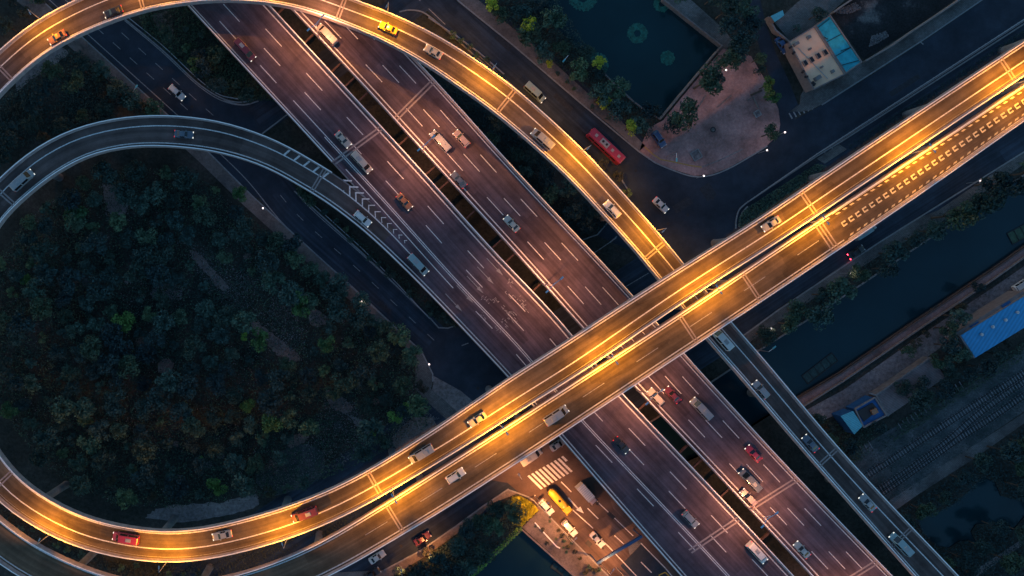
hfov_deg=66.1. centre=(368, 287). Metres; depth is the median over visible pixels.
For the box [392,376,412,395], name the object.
tree
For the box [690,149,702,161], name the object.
square planter
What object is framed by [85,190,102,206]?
tree
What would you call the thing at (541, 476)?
crosswalk marking
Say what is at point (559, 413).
van
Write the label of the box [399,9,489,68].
kerb
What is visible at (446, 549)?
undergrowth
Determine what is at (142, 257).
tree
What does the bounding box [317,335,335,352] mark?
tree
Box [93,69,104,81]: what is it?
shrub
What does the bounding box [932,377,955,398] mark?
tree
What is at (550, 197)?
tree
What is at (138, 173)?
tree
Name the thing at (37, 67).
dirt patch
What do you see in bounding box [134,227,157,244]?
tree
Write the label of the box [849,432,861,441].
shrub
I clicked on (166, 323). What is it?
tree
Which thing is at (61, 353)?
tree
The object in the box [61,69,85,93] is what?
tree
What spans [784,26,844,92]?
flat roof building
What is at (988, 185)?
tree
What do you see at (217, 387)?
tree
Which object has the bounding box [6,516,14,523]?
shrub
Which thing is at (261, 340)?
tree
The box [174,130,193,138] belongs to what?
car
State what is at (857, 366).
brick walkway
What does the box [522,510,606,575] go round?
quay strip
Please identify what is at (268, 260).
tree
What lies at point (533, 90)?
van
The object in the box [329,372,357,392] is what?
tree
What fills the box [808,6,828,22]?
tree
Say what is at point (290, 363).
tree
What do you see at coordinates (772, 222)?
car
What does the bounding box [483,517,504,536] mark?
tree
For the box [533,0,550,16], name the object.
tree
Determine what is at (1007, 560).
tree
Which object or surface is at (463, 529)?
tree
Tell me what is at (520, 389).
overpass
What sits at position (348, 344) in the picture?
shrub
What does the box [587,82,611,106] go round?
tree
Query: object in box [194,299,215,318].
tree
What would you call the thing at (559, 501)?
tank truck
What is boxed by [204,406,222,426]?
tree
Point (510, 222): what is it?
car
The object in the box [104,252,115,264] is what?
shrub
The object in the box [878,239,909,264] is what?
tree
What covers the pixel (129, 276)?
tree
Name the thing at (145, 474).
tree
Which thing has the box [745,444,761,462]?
car
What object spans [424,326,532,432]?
road junction
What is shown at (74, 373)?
tree
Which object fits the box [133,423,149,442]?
tree
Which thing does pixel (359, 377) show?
tree
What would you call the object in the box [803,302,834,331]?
tree
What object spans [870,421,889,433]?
tree
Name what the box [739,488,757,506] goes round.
car
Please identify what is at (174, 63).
road marking
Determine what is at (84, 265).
tree
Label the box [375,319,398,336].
tree
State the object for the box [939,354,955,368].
tree
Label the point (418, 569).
tree
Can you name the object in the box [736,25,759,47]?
tree
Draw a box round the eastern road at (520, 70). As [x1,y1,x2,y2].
[417,0,738,229]
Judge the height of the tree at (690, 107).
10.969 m
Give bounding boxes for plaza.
[640,49,779,175]
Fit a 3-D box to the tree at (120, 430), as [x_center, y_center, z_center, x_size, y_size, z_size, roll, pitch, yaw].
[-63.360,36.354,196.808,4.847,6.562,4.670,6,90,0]
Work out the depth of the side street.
199.97 m
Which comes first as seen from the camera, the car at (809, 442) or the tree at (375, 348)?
the car at (809, 442)
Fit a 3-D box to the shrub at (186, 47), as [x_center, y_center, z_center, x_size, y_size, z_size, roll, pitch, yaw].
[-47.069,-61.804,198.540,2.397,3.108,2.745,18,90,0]
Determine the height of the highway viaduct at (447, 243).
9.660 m
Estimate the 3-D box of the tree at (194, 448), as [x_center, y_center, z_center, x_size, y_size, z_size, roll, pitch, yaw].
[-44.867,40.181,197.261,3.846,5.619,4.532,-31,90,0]
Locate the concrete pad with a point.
(890, 400)
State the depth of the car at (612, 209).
184.37 m
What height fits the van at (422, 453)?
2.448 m
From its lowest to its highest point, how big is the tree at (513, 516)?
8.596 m
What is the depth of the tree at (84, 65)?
192.97 m
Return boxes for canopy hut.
[767,10,783,23]
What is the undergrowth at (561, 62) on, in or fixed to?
on the ground at (16, 448)
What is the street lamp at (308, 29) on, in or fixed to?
on the highway viaduct at (419, 105)
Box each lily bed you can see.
[569,0,596,11]
[591,52,608,71]
[627,23,647,42]
[653,0,668,11]
[660,50,674,65]
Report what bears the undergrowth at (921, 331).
on the ground at (16, 448)
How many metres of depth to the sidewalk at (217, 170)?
199.87 m
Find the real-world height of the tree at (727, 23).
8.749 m
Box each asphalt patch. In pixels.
[377,301,390,313]
[494,34,511,50]
[607,511,614,518]
[800,152,821,171]
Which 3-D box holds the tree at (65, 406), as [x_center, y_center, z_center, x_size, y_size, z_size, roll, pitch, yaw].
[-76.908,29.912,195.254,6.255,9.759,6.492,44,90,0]
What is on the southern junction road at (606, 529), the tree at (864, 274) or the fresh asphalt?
the fresh asphalt
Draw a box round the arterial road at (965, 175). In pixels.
[161,25,1023,575]
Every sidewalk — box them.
[17,0,417,356]
[331,489,516,575]
[415,353,456,418]
[432,376,471,411]
[459,0,644,150]
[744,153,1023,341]
[790,0,979,111]
[817,144,845,163]
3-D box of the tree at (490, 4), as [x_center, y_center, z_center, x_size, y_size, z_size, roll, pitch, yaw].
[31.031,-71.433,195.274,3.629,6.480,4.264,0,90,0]
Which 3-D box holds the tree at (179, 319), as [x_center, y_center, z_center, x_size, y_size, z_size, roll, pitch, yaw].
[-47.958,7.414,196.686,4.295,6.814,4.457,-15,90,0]
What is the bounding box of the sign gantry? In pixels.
[590,529,642,564]
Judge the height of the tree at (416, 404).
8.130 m
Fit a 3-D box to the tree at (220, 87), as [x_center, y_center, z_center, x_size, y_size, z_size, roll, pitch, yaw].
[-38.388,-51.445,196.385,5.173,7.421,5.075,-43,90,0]
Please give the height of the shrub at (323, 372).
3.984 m
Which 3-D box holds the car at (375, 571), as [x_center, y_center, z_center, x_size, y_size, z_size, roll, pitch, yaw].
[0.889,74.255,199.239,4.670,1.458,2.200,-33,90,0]
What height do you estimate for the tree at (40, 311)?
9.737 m
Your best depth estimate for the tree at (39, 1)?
194.47 m
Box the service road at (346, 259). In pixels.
[47,0,442,356]
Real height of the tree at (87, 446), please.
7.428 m
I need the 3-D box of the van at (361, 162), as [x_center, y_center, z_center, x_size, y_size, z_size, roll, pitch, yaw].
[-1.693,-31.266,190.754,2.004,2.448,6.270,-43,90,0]
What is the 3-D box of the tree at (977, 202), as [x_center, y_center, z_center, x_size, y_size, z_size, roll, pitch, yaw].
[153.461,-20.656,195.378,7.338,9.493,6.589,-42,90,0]
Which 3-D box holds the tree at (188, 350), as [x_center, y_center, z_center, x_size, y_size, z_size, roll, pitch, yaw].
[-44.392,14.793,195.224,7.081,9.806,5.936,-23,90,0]
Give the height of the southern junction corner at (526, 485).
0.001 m
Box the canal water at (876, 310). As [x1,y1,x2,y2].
[651,177,1023,459]
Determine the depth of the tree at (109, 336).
192.84 m
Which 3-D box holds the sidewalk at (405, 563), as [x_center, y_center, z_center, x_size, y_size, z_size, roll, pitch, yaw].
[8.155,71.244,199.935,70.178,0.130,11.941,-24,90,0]
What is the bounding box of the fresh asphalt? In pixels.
[621,544,669,575]
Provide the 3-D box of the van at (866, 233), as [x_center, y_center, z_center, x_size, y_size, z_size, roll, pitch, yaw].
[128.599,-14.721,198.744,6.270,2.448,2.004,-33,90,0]
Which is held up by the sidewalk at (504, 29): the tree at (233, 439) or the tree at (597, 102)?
the tree at (597, 102)
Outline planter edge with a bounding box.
[535,522,559,548]
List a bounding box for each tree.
[0,16,16,34]
[0,120,23,146]
[0,401,19,418]
[6,310,38,335]
[7,269,26,283]
[19,213,36,230]
[19,231,37,245]
[20,274,30,284]
[21,277,46,300]
[21,374,42,394]
[22,417,38,430]
[27,238,58,263]
[28,296,52,320]
[29,0,45,4]
[31,426,61,448]
[32,262,58,286]
[37,215,55,236]
[40,60,64,80]
[47,343,68,360]
[49,395,75,423]
[52,116,69,133]
[55,416,73,431]
[56,266,84,295]
[56,307,74,323]
[57,188,80,210]
[60,363,81,381]
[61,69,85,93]
[62,205,88,219]
[64,211,86,232]
[65,321,85,339]
[67,452,88,471]
[69,342,87,362]
[69,474,90,496]
[71,396,96,419]
[72,55,90,75]
[75,108,89,122]
[75,175,91,190]
[76,431,101,454]
[77,415,93,426]
[78,231,107,255]
[78,258,95,274]
[78,294,95,311]
[79,334,105,361]
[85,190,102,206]
[85,274,114,300]
[86,317,106,332]
[87,418,109,441]
[90,59,111,79]
[90,160,119,184]
[90,449,116,471]
[97,352,120,374]
[98,264,122,286]
[99,322,122,346]
[101,387,126,418]
[102,304,117,320]
[106,83,131,105]
[108,76,123,91]
[108,211,126,231]
[109,338,134,358]
[109,422,128,439]
[110,182,138,205]
[111,311,135,332]
[115,487,137,509]
[117,354,139,378]
[120,228,137,248]
[121,88,140,110]
[122,261,146,283]
[124,159,146,182]
[130,194,149,215]
[130,462,158,490]
[131,247,154,272]
[131,438,157,464]
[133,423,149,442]
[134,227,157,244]
[134,396,151,421]
[141,306,157,321]
[142,181,166,205]
[142,328,166,347]
[145,98,163,114]
[145,263,171,287]
[145,386,172,411]
[146,244,174,264]
[150,310,175,333]
[155,367,181,392]
[165,210,183,230]
[169,402,192,421]
[172,165,198,189]
[172,308,187,326]
[177,374,197,400]
[178,226,195,245]
[180,334,206,360]
[181,416,205,437]
[183,436,199,453]
[187,57,205,74]
[190,48,207,58]
[192,194,207,209]
[192,205,217,226]
[192,455,205,475]
[193,57,210,78]
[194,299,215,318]
[201,355,218,369]
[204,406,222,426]
[205,77,228,92]
[205,373,225,396]
[206,45,224,63]
[206,444,224,458]
[206,478,228,495]
[207,323,230,344]
[212,231,229,247]
[212,304,237,326]
[216,250,232,263]
[223,408,239,423]
[223,453,246,474]
[224,346,240,361]
[227,215,253,244]
[229,310,256,333]
[229,431,243,446]
[231,473,254,497]
[232,185,246,202]
[238,87,254,102]
[239,398,254,412]
[240,332,246,340]
[243,416,257,433]
[243,455,264,474]
[250,327,268,352]
[255,249,279,272]
[257,388,283,416]
[261,270,286,294]
[261,412,283,432]
[266,231,285,252]
[267,368,289,392]
[272,449,287,466]
[277,280,303,305]
[279,356,297,370]
[279,408,298,428]
[280,233,302,252]
[283,247,305,269]
[291,290,310,317]
[296,185,308,196]
[298,418,319,436]
[300,261,319,277]
[301,192,316,206]
[301,291,318,314]
[313,270,330,288]
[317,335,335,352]
[319,282,341,306]
[323,385,342,400]
[326,302,349,322]
[329,272,349,292]
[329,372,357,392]
[331,289,347,302]
[333,358,347,371]
[346,306,370,331]
[351,291,370,309]
[351,365,375,389]
[356,417,383,446]
[362,326,378,339]
[366,314,382,329]
[366,339,389,362]
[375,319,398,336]
[383,268,396,278]
[386,323,410,346]
[386,342,403,355]
[387,411,402,423]
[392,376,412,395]
[392,565,407,575]
[395,405,412,418]
[401,345,422,366]
[405,560,431,575]
[406,393,429,417]
[428,553,450,574]
[442,312,452,324]
[443,564,464,575]
[447,536,466,557]
[456,558,477,575]
[458,517,473,539]
[471,513,491,532]
[473,542,495,565]
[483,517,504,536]
[485,0,497,11]
[485,131,499,145]
[486,113,503,135]
[486,500,506,519]
[491,4,509,24]
[504,498,527,523]
[508,147,524,161]
[510,3,532,20]
[516,21,541,46]
[517,165,533,177]
[520,15,536,32]
[524,150,537,164]
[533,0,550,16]
[534,40,554,64]
[538,167,555,188]
[540,5,567,30]
[541,183,559,203]
[546,60,552,67]
[552,40,570,58]
[558,178,577,197]
[561,203,582,220]
[569,57,588,81]
[578,44,596,63]
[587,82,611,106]
[587,209,600,218]
[592,55,606,68]
[592,63,606,79]
[595,93,612,109]
[607,98,631,121]
[608,76,630,98]
[625,119,638,136]
[630,115,649,133]
[641,101,662,118]
[662,116,682,133]
[667,96,698,131]
[693,59,723,95]
[710,63,725,83]
[715,0,744,18]
[715,49,741,71]
[718,12,743,35]
[727,32,751,54]
[731,43,749,66]
[736,0,759,18]
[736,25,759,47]
[741,14,765,31]
[751,52,767,64]
[752,64,766,75]
[756,325,777,346]
[759,76,774,93]
[761,122,780,141]
[763,90,781,102]
[778,311,799,334]
[786,298,809,320]
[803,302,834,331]
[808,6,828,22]
[812,286,834,304]
[812,413,826,423]
[826,276,857,304]
[827,433,838,442]
[839,438,857,454]
[847,262,871,281]
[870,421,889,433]
[872,261,900,277]
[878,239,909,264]
[894,379,912,396]
[898,345,916,358]
[902,513,916,529]
[905,230,927,246]
[907,388,930,410]
[909,502,939,519]
[913,375,930,390]
[920,220,947,240]
[921,390,935,405]
[930,352,946,369]
[931,200,978,230]
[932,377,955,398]
[932,490,952,505]
[934,321,958,338]
[934,335,961,354]
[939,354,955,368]
[942,308,972,325]
[944,557,956,567]
[948,550,972,569]
[949,346,972,362]
[950,471,977,489]
[958,192,994,219]
[965,452,993,473]
[967,281,985,292]
[968,358,997,376]
[974,171,1012,194]
[981,519,1011,536]
[982,185,1008,213]
[984,346,1010,360]
[987,439,1023,463]
[990,551,1023,574]
[991,174,1023,197]
[1004,479,1023,497]
[1006,457,1023,476]
[1009,525,1023,545]
[1010,437,1023,449]
[1011,161,1023,175]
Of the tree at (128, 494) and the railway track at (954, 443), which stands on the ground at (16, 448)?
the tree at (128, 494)
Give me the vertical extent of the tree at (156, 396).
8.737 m
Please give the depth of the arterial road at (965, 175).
200.00 m
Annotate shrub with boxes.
[0,256,7,270]
[6,286,18,297]
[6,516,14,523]
[7,0,16,7]
[16,6,30,18]
[24,358,37,368]
[25,258,36,269]
[36,131,51,142]
[38,332,46,343]
[39,201,53,213]
[40,538,50,546]
[52,542,59,548]
[56,447,68,458]
[61,253,71,263]
[63,546,69,552]
[67,432,80,446]
[74,242,82,253]
[77,550,85,558]
[85,221,100,233]
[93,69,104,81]
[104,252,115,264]
[117,564,124,571]
[125,464,136,475]
[135,289,145,302]
[140,100,152,114]
[149,214,162,227]
[149,570,157,575]
[155,417,163,425]
[159,165,172,179]
[164,461,175,477]
[182,43,190,52]
[195,489,204,499]
[198,280,208,290]
[211,186,219,193]
[231,80,241,88]
[245,355,254,362]
[247,268,255,275]
[255,432,268,447]
[283,390,295,400]
[318,364,329,376]
[321,209,328,214]
[322,530,330,536]
[342,336,354,348]
[367,377,383,390]
[405,290,411,297]
[415,379,428,393]
[422,546,432,555]
[450,30,456,39]
[483,56,490,61]
[597,158,608,170]
[612,171,623,181]
[622,188,632,197]
[793,24,800,31]
[824,422,834,432]
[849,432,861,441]
[910,338,923,348]
[921,330,930,337]
[954,303,967,309]
[954,358,966,368]
[1000,339,1012,348]
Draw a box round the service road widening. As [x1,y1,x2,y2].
[85,21,289,197]
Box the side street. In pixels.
[749,0,797,145]
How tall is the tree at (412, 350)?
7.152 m
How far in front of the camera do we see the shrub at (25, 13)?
197.02 m
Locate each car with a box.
[47,29,66,44]
[103,5,123,18]
[168,84,185,100]
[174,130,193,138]
[212,529,232,540]
[334,130,351,147]
[353,210,371,226]
[363,567,380,575]
[368,550,385,564]
[378,21,398,34]
[396,192,412,210]
[413,531,430,545]
[423,44,443,59]
[445,467,465,483]
[450,171,466,188]
[453,129,469,147]
[467,411,487,427]
[503,215,519,232]
[537,498,554,515]
[549,439,564,451]
[561,519,577,536]
[589,531,604,547]
[603,200,620,218]
[613,436,629,453]
[647,387,664,405]
[651,130,666,147]
[652,196,668,213]
[664,386,681,403]
[681,510,698,528]
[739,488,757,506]
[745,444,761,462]
[751,380,769,398]
[761,215,781,231]
[774,36,785,53]
[793,540,810,558]
[801,434,819,452]
[847,245,864,259]
[858,494,876,511]
[1011,278,1023,290]
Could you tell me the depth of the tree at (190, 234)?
194.50 m
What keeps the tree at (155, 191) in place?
on the ground at (16, 448)
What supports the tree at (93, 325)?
on the ground at (16, 448)
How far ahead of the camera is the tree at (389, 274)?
196.14 m
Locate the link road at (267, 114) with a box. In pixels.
[247,0,426,131]
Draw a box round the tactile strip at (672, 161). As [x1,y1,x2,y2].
[644,147,701,167]
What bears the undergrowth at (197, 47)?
on the ground at (16, 448)
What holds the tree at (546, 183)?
on the ground at (16, 448)
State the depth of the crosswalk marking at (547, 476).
199.96 m
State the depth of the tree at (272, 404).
191.80 m
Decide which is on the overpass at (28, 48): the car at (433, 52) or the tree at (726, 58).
the car at (433, 52)
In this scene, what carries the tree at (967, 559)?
on the ground at (16, 448)
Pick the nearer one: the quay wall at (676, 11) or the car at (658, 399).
the car at (658, 399)
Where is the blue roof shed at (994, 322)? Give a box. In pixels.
[946,289,1023,357]
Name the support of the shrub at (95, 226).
on the ground at (16, 448)
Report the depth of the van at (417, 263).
189.70 m
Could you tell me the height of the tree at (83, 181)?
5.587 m
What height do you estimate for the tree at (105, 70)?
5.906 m
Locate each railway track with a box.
[864,370,1023,478]
[877,379,1023,492]
[880,391,1023,495]
[897,405,930,428]
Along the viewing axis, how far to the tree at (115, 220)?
193.49 m
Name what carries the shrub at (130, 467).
on the ground at (16, 448)
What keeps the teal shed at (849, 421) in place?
on the ground at (16, 448)
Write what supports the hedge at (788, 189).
on the ground at (16, 448)
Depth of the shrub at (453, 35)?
197.36 m
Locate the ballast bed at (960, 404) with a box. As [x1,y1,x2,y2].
[848,350,1023,500]
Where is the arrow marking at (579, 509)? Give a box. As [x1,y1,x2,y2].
[568,498,582,512]
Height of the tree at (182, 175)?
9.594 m
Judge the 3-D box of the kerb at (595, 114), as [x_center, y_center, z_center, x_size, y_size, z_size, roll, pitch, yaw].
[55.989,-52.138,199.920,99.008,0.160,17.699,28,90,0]
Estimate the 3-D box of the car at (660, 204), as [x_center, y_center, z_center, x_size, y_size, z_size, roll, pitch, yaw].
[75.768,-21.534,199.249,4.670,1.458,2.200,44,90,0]
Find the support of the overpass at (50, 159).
on the ground at (16, 448)
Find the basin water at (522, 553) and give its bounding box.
[475,531,567,575]
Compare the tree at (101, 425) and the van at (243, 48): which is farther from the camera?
the tree at (101, 425)
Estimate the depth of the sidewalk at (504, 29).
199.87 m
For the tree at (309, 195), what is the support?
on the ground at (16, 448)
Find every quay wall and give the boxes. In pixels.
[475,528,574,575]
[605,0,722,119]
[650,174,1023,422]
[796,245,1023,399]
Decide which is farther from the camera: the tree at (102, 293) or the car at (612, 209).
the tree at (102, 293)
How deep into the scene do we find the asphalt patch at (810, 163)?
199.95 m
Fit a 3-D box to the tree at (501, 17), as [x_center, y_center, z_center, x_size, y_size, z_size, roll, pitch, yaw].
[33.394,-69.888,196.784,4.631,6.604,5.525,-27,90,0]
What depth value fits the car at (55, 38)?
184.94 m
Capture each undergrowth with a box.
[0,50,159,152]
[0,167,428,507]
[0,507,134,574]
[88,498,384,575]
[139,6,274,101]
[144,7,272,99]
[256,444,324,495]
[311,203,462,330]
[410,498,520,575]
[431,74,608,237]
[479,0,656,139]
[748,160,1021,349]
[810,275,1008,407]
[819,342,1023,461]
[851,362,1023,500]
[901,427,1023,575]
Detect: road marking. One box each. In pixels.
[50,0,422,351]
[124,20,247,104]
[301,198,382,273]
[597,501,632,535]
[604,542,636,575]
[641,543,671,575]
[823,21,1023,150]
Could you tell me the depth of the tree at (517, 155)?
195.46 m
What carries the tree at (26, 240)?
on the ground at (16, 448)
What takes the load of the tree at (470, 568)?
on the ground at (16, 448)
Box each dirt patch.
[16,47,67,90]
[102,183,127,218]
[152,11,173,38]
[157,358,173,372]
[190,250,228,290]
[252,321,299,361]
[287,434,308,447]
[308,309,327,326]
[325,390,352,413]
[350,415,367,433]
[393,416,435,450]
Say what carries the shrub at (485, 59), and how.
on the ground at (16, 448)
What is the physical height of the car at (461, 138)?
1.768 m
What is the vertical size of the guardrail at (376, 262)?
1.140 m
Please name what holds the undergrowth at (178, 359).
on the ground at (16, 448)
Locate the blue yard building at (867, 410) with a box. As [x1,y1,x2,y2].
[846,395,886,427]
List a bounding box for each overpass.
[0,0,958,575]
[0,39,1023,561]
[0,80,1023,575]
[0,115,711,575]
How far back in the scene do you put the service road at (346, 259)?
199.99 m
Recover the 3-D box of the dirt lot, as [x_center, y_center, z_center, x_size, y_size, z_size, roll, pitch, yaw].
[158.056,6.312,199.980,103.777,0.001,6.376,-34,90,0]
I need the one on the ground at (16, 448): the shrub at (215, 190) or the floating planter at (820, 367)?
the shrub at (215, 190)
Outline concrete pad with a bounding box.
[868,356,944,415]
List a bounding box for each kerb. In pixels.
[46,4,432,381]
[125,19,248,102]
[223,100,258,105]
[262,114,286,133]
[294,191,454,328]
[384,489,508,570]
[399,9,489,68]
[457,0,767,177]
[508,490,608,575]
[583,180,626,239]
[735,23,1023,228]
[744,151,1023,335]
[821,0,981,104]
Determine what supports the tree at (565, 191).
on the ground at (16, 448)
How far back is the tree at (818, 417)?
194.73 m
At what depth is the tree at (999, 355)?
194.74 m
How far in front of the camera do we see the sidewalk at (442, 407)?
199.87 m
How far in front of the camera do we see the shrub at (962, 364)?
196.91 m
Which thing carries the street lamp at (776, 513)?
on the highway viaduct at (419, 105)
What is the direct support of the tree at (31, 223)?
on the ground at (16, 448)
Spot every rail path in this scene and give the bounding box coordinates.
[888,413,1023,509]
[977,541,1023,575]
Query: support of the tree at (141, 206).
on the ground at (16, 448)
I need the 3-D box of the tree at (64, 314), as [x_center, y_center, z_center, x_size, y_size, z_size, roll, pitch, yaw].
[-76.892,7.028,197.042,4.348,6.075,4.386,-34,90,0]
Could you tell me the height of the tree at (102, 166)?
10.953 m
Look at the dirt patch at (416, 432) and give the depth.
199.98 m
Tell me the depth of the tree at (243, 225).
192.64 m
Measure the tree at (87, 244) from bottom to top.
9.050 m
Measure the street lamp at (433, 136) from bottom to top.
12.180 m
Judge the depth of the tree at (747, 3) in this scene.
194.33 m
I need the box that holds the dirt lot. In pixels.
[807,267,1023,418]
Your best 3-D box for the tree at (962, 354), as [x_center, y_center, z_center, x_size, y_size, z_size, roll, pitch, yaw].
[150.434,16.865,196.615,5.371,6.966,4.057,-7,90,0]
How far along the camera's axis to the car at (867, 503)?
187.63 m
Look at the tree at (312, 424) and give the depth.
193.05 m
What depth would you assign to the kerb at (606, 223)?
199.84 m
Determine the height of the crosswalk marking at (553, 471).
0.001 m
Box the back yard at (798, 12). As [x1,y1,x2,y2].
[775,0,843,39]
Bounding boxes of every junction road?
[490,407,679,575]
[597,0,1023,279]
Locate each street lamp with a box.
[307,14,323,39]
[417,135,434,152]
[542,276,563,292]
[636,388,663,404]
[744,505,778,528]
[908,143,935,154]
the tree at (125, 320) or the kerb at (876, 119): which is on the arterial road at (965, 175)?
the kerb at (876, 119)
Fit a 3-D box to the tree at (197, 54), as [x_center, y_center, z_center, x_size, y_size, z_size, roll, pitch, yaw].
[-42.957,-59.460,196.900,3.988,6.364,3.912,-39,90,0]
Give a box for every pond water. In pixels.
[534,0,717,114]
[918,477,1023,547]
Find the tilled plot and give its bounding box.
[832,0,952,58]
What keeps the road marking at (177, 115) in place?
on the service road at (346, 259)
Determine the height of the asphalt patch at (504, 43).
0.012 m
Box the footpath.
[667,0,732,53]
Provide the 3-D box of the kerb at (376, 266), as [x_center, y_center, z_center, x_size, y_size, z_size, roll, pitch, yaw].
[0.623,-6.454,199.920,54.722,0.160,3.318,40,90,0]
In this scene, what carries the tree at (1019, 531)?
on the ground at (16, 448)
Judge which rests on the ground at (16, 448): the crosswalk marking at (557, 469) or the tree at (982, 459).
the tree at (982, 459)
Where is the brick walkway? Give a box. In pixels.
[799,250,1023,404]
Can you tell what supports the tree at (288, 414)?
on the ground at (16, 448)
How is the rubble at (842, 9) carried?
on the tilled plot
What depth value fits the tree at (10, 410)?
194.81 m
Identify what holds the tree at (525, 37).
on the ground at (16, 448)
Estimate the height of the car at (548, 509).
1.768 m
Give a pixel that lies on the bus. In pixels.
(605, 146)
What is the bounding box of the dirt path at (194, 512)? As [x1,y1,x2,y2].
[146,494,258,521]
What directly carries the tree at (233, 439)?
on the ground at (16, 448)
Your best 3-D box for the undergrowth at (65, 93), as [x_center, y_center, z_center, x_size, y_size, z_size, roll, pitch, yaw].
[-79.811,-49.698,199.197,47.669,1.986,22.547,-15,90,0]
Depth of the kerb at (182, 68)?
199.84 m
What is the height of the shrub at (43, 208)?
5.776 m
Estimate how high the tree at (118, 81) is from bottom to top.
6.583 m
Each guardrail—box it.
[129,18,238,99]
[315,206,429,318]
[428,17,503,74]
[747,19,1023,201]
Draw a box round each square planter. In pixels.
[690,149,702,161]
[753,109,761,117]
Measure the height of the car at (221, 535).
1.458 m
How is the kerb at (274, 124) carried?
on the link road at (267, 114)
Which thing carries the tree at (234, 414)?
on the ground at (16, 448)
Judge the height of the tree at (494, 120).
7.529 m
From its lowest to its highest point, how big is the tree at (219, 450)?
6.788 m
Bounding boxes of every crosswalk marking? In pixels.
[528,475,542,488]
[532,473,545,486]
[535,471,549,484]
[539,469,553,482]
[543,467,556,480]
[546,465,560,478]
[550,462,564,476]
[554,460,568,473]
[558,458,571,471]
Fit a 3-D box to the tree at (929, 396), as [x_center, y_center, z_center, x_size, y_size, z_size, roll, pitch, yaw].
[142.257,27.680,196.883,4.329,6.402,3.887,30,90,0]
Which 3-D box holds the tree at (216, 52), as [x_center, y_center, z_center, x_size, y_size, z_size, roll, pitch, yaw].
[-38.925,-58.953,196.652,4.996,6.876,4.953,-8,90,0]
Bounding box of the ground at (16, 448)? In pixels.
[0,0,1023,575]
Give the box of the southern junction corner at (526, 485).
[492,444,613,534]
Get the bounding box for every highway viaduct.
[187,3,793,575]
[291,9,892,575]
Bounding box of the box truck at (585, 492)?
[575,481,597,505]
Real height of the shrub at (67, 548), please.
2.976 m
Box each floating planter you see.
[550,563,571,575]
[802,353,837,383]
[1007,224,1023,244]
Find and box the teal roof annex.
[813,15,861,73]
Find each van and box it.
[9,169,34,191]
[112,531,139,545]
[233,37,255,61]
[291,505,318,522]
[316,23,337,46]
[351,150,372,173]
[407,253,428,275]
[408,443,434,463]
[429,129,451,152]
[520,449,542,466]
[523,81,545,102]
[530,128,554,150]
[543,405,568,426]
[689,397,713,420]
[712,330,734,350]
[738,468,762,492]
[745,540,767,563]
[854,226,876,240]
[888,532,914,556]
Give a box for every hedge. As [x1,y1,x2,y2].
[473,526,521,575]
[511,496,537,526]
[737,163,825,227]
[849,31,1023,151]
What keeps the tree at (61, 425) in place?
on the ground at (16, 448)
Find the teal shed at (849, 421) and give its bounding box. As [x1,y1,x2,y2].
[831,408,861,433]
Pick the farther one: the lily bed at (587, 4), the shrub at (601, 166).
the lily bed at (587, 4)
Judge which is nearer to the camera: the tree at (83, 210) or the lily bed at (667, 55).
the tree at (83, 210)
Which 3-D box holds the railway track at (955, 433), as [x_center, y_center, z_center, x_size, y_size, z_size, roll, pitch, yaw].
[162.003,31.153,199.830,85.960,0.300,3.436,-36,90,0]
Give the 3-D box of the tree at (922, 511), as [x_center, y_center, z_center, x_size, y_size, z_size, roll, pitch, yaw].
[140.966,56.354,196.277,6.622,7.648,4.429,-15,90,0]
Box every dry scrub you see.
[0,168,425,505]
[100,179,127,220]
[177,241,311,361]
[255,397,368,491]
[385,413,437,446]
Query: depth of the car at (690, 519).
190.60 m
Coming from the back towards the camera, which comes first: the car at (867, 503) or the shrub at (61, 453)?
the shrub at (61, 453)
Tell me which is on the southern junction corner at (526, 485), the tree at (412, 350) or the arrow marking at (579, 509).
the arrow marking at (579, 509)
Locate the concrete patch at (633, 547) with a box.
[628,540,642,554]
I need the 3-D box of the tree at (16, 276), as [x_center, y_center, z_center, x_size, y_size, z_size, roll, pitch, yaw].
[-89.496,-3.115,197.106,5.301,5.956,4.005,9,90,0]
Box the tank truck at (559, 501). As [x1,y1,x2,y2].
[546,487,572,515]
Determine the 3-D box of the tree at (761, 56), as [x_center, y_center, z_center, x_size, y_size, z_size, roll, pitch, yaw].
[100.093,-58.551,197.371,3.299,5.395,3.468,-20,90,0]
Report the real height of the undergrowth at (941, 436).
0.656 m
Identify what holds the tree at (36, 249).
on the ground at (16, 448)
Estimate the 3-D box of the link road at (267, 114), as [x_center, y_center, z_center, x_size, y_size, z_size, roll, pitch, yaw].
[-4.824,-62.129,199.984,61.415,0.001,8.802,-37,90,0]
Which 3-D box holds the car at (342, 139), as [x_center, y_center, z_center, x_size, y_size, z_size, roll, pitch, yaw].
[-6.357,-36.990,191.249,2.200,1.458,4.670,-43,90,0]
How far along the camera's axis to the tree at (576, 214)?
193.93 m
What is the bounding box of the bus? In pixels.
[586,128,626,164]
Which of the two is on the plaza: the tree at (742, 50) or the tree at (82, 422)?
the tree at (742, 50)
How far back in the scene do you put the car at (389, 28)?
184.85 m
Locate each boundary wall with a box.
[764,16,811,90]
[829,0,851,14]
[862,0,959,62]
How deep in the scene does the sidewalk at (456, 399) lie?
199.92 m
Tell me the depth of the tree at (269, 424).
192.57 m
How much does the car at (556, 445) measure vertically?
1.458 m
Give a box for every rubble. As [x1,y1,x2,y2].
[836,2,860,13]
[869,31,888,46]
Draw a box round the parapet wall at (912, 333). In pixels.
[803,256,1023,406]
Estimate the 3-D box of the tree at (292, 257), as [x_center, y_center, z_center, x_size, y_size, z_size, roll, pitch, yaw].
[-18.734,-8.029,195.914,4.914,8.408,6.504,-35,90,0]

